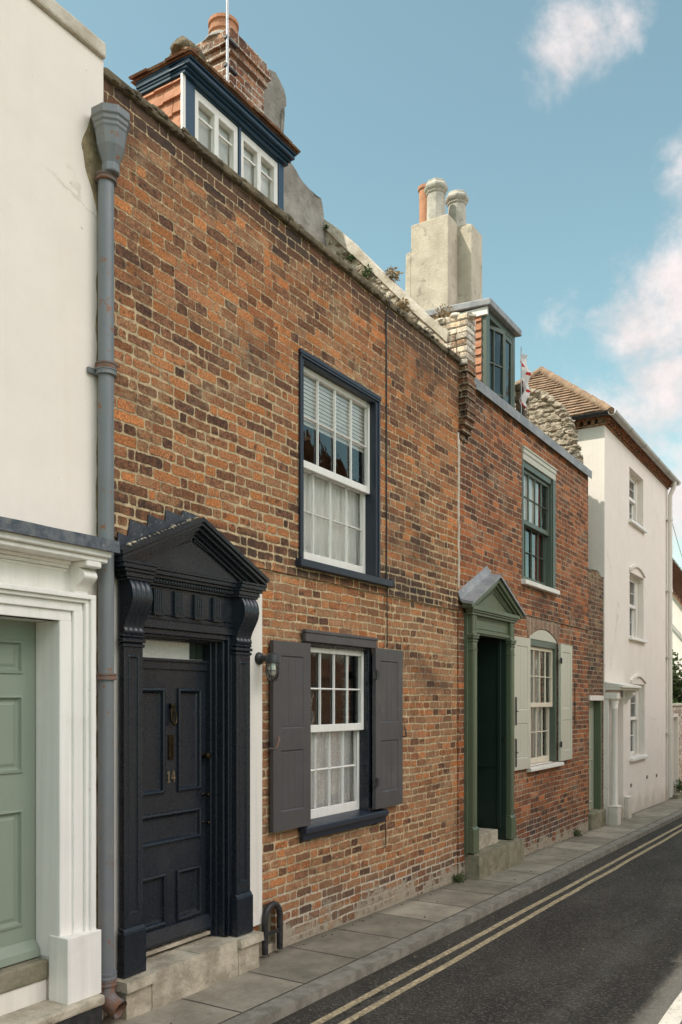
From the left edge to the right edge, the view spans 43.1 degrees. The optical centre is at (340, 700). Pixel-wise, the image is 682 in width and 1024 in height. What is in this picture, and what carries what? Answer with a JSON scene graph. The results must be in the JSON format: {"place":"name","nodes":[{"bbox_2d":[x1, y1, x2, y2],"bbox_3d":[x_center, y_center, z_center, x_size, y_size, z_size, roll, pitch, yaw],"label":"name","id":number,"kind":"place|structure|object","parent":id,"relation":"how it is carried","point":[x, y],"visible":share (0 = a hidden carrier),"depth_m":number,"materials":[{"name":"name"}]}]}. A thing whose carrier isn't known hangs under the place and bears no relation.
{"place":"outdoors","nodes":[
{"label":"outdoors","id":0,"kind":"place"},
{"bbox_2d":[55,0,681,568],"label":"sky","id":1,"kind":"structure","parent":0,"point":[559,122],"materials":[{"name":"blue"}]},
{"bbox_2d":[102,797,681,1023],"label":"pavement","id":2,"kind":"structure","parent":0,"point":[283,971],"depth_m":6.33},
{"bbox_2d":[452,871,466,882],"bbox_3d":[1.149,1.737,8.462,0.168,0.115,0.172,0,0,32],"label":"weed","id":3,"kind":"object","parent":2,"relation":"on","point":[458,878],"visible":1,"depth_m":8.44,"materials":[{"name":"green plant"}]},
{"bbox_2d":[574,830,581,835],"bbox_3d":[3.241,1.816,11.813,0.131,0.108,0.129,0,0,13],"label":"weed","id":4,"kind":"object","parent":2,"relation":"on","point":[576,832],"visible":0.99,"depth_m":11.80,"materials":[{"name":"green plant"}]},
{"bbox_2d":[673,779,681,791],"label":"weed","id":5,"kind":"object","parent":2,"relation":"on","point":[679,787],"visible":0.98,"depth_m":17.87,"materials":[{"name":"green plant"}]},
{"bbox_2d":[272,817,681,1023],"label":"road","id":6,"kind":"structure","parent":0,"point":[545,969],"depth_m":5.91,"materials":[{"name":"black asphalt"}]},
{"bbox_2d":[170,814,670,1023],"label":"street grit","id":7,"kind":"object","parent":6,"relation":"on","point":[472,926],"visible":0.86,"depth_m":6.95,"materials":[{"name":"grey gravel"}]},
{"bbox_2d":[221,810,681,1023],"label":"kerb","id":8,"kind":"structure","parent":6,"relation":"on","point":[285,1005],"depth_m":6.18,"materials":[{"name":"stone"}]},
{"bbox_2d":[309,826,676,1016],"bbox_3d":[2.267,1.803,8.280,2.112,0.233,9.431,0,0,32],"label":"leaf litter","id":9,"kind":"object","parent":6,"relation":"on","point":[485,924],"visible":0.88,"depth_m":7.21,"materials":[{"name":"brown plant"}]},
{"bbox_2d":[311,824,681,1023],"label":"yellow line","id":10,"kind":"object","parent":6,"relation":"on","point":[377,989],"visible":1,"depth_m":6.28,"materials":[{"name":"yellow paint"}]},
{"bbox_2d":[338,829,681,1023],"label":"yellow line","id":11,"kind":"object","parent":6,"relation":"on","point":[350,1019],"visible":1,"depth_m":6.26,"materials":[{"name":"yellow paint"}]},
{"bbox_2d":[658,991,681,1023],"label":"white line","id":12,"kind":"object","parent":6,"relation":"on","point":[673,1014],"visible":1,"depth_m":4.92,"materials":[{"name":"white paint"}]},
{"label":"ground","id":13,"kind":"structure","parent":0,"visible":0},
{"bbox_2d":[0,0,119,1023],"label":"stucco house","id":14,"kind":"structure","parent":13,"relation":"on","point":[55,551],"depth_m":4.29,"materials":[{"name":"paint"}]},
{"bbox_2d":[0,619,39,967],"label":"door","id":15,"kind":"structure","parent":14,"relation":"in","point":[18,943],"depth_m":4.27,"materials":[{"name":"green paint"}]},
{"bbox_2d":[87,102,129,1019],"bbox_3d":[-1.206,-0.698,4.517,0.198,4.725,0.194,0,0,32],"label":"drainpipe","id":16,"kind":"object","parent":14,"relation":"attached to","point":[111,124],"visible":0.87,"depth_m":4.50,"materials":[{"name":"metal"}]},
{"bbox_2d":[103,12,475,1019],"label":"brick house","id":17,"kind":"structure","parent":13,"relation":"on","point":[295,412],"depth_m":5.86,"materials":[{"name":"orange brick"}]},
{"bbox_2d":[143,669,211,949],"bbox_3d":[-1.018,0.621,5.184,0.105,1.613,0.657,0,0,32],"label":"door","id":18,"kind":"structure","parent":17,"relation":"in","point":[175,755],"depth_m":5.21,"materials":[{"name":"blue paint"}]},
{"bbox_2d":[223,0,237,81],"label":"aerial pole","id":19,"kind":"object","parent":17,"relation":"attached to","point":[233,45],"visible":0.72,"depth_m":7.42,"materials":[{"name":"white metal"}]},
{"bbox_2d":[255,652,278,681],"bbox_3d":[-0.480,-0.220,5.705,0.162,0.202,0.094,0,0,32],"label":"wall lamp","id":20,"kind":"object","parent":17,"relation":"attached to","point":[272,659],"visible":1,"depth_m":5.68,"materials":[{"name":"black metal"}]},
{"bbox_2d":[262,901,282,955],"bbox_3d":[-0.464,1.529,5.848,0.044,0.342,0.214,0,0,32],"label":"boot scraper","id":21,"kind":"object","parent":17,"relation":"attached to","point":[269,907],"visible":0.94,"depth_m":5.83,"materials":[{"name":"black metal"}]},
{"bbox_2d":[298,629,388,840],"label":"window","id":22,"kind":"structure","parent":17,"relation":"in","point":[341,793],"depth_m":6.92,"materials":[{"name":"blue paint"}]},
{"bbox_2d":[295,348,392,587],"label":"window","id":23,"kind":"structure","parent":17,"relation":"in","point":[339,527],"depth_m":6.88,"materials":[{"name":"blue paint"}]},
{"bbox_2d":[345,254,355,262],"bbox_3d":[0.111,-4.689,9.155,0.121,0.100,0.115,0,0,32],"label":"weed","id":24,"kind":"object","parent":17,"relation":"attached to","point":[350,257],"visible":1,"depth_m":9.14,"materials":[{"name":"green plant"}]},
{"bbox_2d":[361,264,373,277],"bbox_3d":[0.286,-4.479,9.049,0.138,0.149,0.156,0,0,9],"label":"weed","id":25,"kind":"object","parent":17,"relation":"attached to","point":[367,270],"visible":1,"depth_m":9.01,"materials":[{"name":"green plant"}]},
{"bbox_2d":[386,593,387,646],"bbox_3d":[0.391,-0.675,7.257,0.018,0.450,0.014,0,0,32],"label":"cable","id":26,"kind":"object","parent":17,"relation":"attached to","point":[387,619],"visible":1,"depth_m":7.26,"materials":[{"name":"black metal"}]},
{"bbox_2d":[386,295,389,578],"bbox_3d":[0.395,-2.200,7.247,0.043,2.400,0.015,0,0,32],"label":"cable","id":27,"kind":"object","parent":17,"relation":"attached to","point":[386,435],"visible":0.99,"depth_m":7.25,"materials":[{"name":"black metal"}]},
{"bbox_2d":[384,265,403,281],"bbox_3d":[0.526,-4.447,9.040,0.235,0.180,0.236,0,0,32],"label":"weed","id":28,"kind":"object","parent":17,"relation":"on","point":[390,272],"visible":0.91,"depth_m":9.01,"materials":[{"name":"brown plant"}]},
{"bbox_2d":[394,297,413,313],"bbox_3d":[0.654,-4.032,8.825,0.197,0.153,0.199,0,0,32],"label":"weed","id":29,"kind":"object","parent":17,"relation":"attached to","point":[403,305],"visible":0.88,"depth_m":8.80,"materials":[{"name":"brown plant"}]},
{"bbox_2d":[433,304,455,319],"bbox_3d":[1.040,-3.913,8.716,0.216,0.192,0.247,0,0,-12],"label":"weed","id":30,"kind":"object","parent":17,"relation":"on","point":[440,311],"visible":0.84,"depth_m":8.68,"materials":[{"name":"beige plant"}]},
{"bbox_2d":[405,178,591,879],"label":"red brick house","id":31,"kind":"structure","parent":13,"relation":"on","point":[522,699],"depth_m":10.35,"materials":[{"name":"brick"}]},
{"bbox_2d":[515,383,528,417],"bbox_3d":[2.375,-3.660,11.370,0.160,1.000,0.160,0,0,32],"label":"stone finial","id":32,"kind":"object","parent":31,"relation":"on","point":[518,396],"visible":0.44,"depth_m":11.32,"materials":[{"name":"grey stone"}]},
{"bbox_2d":[519,347,530,413],"bbox_3d":[2.351,-3.895,11.029,0.099,1.170,0.246,0,0,32],"label":"flag","id":33,"kind":"object","parent":31,"relation":"on","point":[525,374],"visible":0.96,"depth_m":11.01,"materials":[{"name":"white fabric"}]},
{"bbox_2d":[521,446,559,594],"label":"window","id":34,"kind":"structure","parent":31,"relation":"in","point":[538,476],"depth_m":10.82,"materials":[{"name":"green paint"}]},
{"bbox_2d":[526,630,563,772],"bbox_3d":[2.443,-0.013,10.770,0.301,1.726,1.250,0,0,32],"label":"window","id":35,"kind":"structure","parent":31,"relation":"in","point":[541,640],"depth_m":11.04,"materials":[{"name":"white paint"}]},
{"bbox_2d":[588,569,605,829],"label":"link wall","id":36,"kind":"structure","parent":13,"relation":"on","point":[596,815],"depth_m":12.92,"materials":[{"name":"brick"}]},
{"bbox_2d":[589,701,593,809],"bbox_3d":[3.654,0.816,12.825,0.055,1.628,0.576,0,0,32],"label":"door frame","id":37,"kind":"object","parent":36,"relation":"in","point":[591,703],"depth_m":12.98,"materials":[{"name":"green paint"}]},
{"bbox_2d":[515,366,680,824],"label":"white house","id":38,"kind":"structure","parent":13,"relation":"on","point":[634,477],"depth_m":14.41,"materials":[{"name":"paint"}]},
{"bbox_2d":[628,473,647,532],"bbox_3d":[5.042,-3.450,14.942,0.260,0.940,1.160,0,0,32],"label":"window","id":39,"kind":"structure","parent":38,"relation":"in","point":[633,482],"depth_m":15.28,"materials":[{"name":"white paint"}]},
{"bbox_2d":[629,564,647,642],"bbox_3d":[5.052,-1.680,14.959,0.260,1.320,1.160,0,0,32],"label":"window","id":40,"kind":"structure","parent":38,"relation":"in","point":[635,569],"depth_m":15.31,"materials":[{"name":"white paint"}]},
{"bbox_2d":[630,674,648,761],"bbox_3d":[5.089,0.280,15.018,0.260,1.480,1.180,0,0,32],"label":"window","id":41,"kind":"structure","parent":38,"relation":"in","point":[638,679],"depth_m":15.39,"materials":[{"name":"white paint"}]},
{"bbox_2d":[666,482,676,796],"bbox_3d":[6.497,-1.197,16.981,0.192,6.194,0.160,0,0,32],"label":"drainpipe","id":42,"kind":"object","parent":38,"relation":"attached to","point":[669,656],"visible":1,"depth_m":16.95,"materials":[{"name":"beige paint"}]},
{"bbox_2d":[668,703,681,798],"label":"garden wall","id":43,"kind":"structure","parent":13,"relation":"on","point":[677,741],"depth_m":17.93,"materials":[{"name":"paint"}]},
{"bbox_2d":[672,558,681,682],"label":"gabled house","id":44,"kind":"structure","parent":13,"relation":"on","point":[677,608],"depth_m":25.99,"materials":[{"name":"paint"}]},
{"bbox_2d":[672,649,681,702],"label":"leafy tree","id":45,"kind":"object","parent":13,"relation":"on","point":[677,692],"visible":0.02,"depth_m":23.86,"materials":[{"name":"green plant"}]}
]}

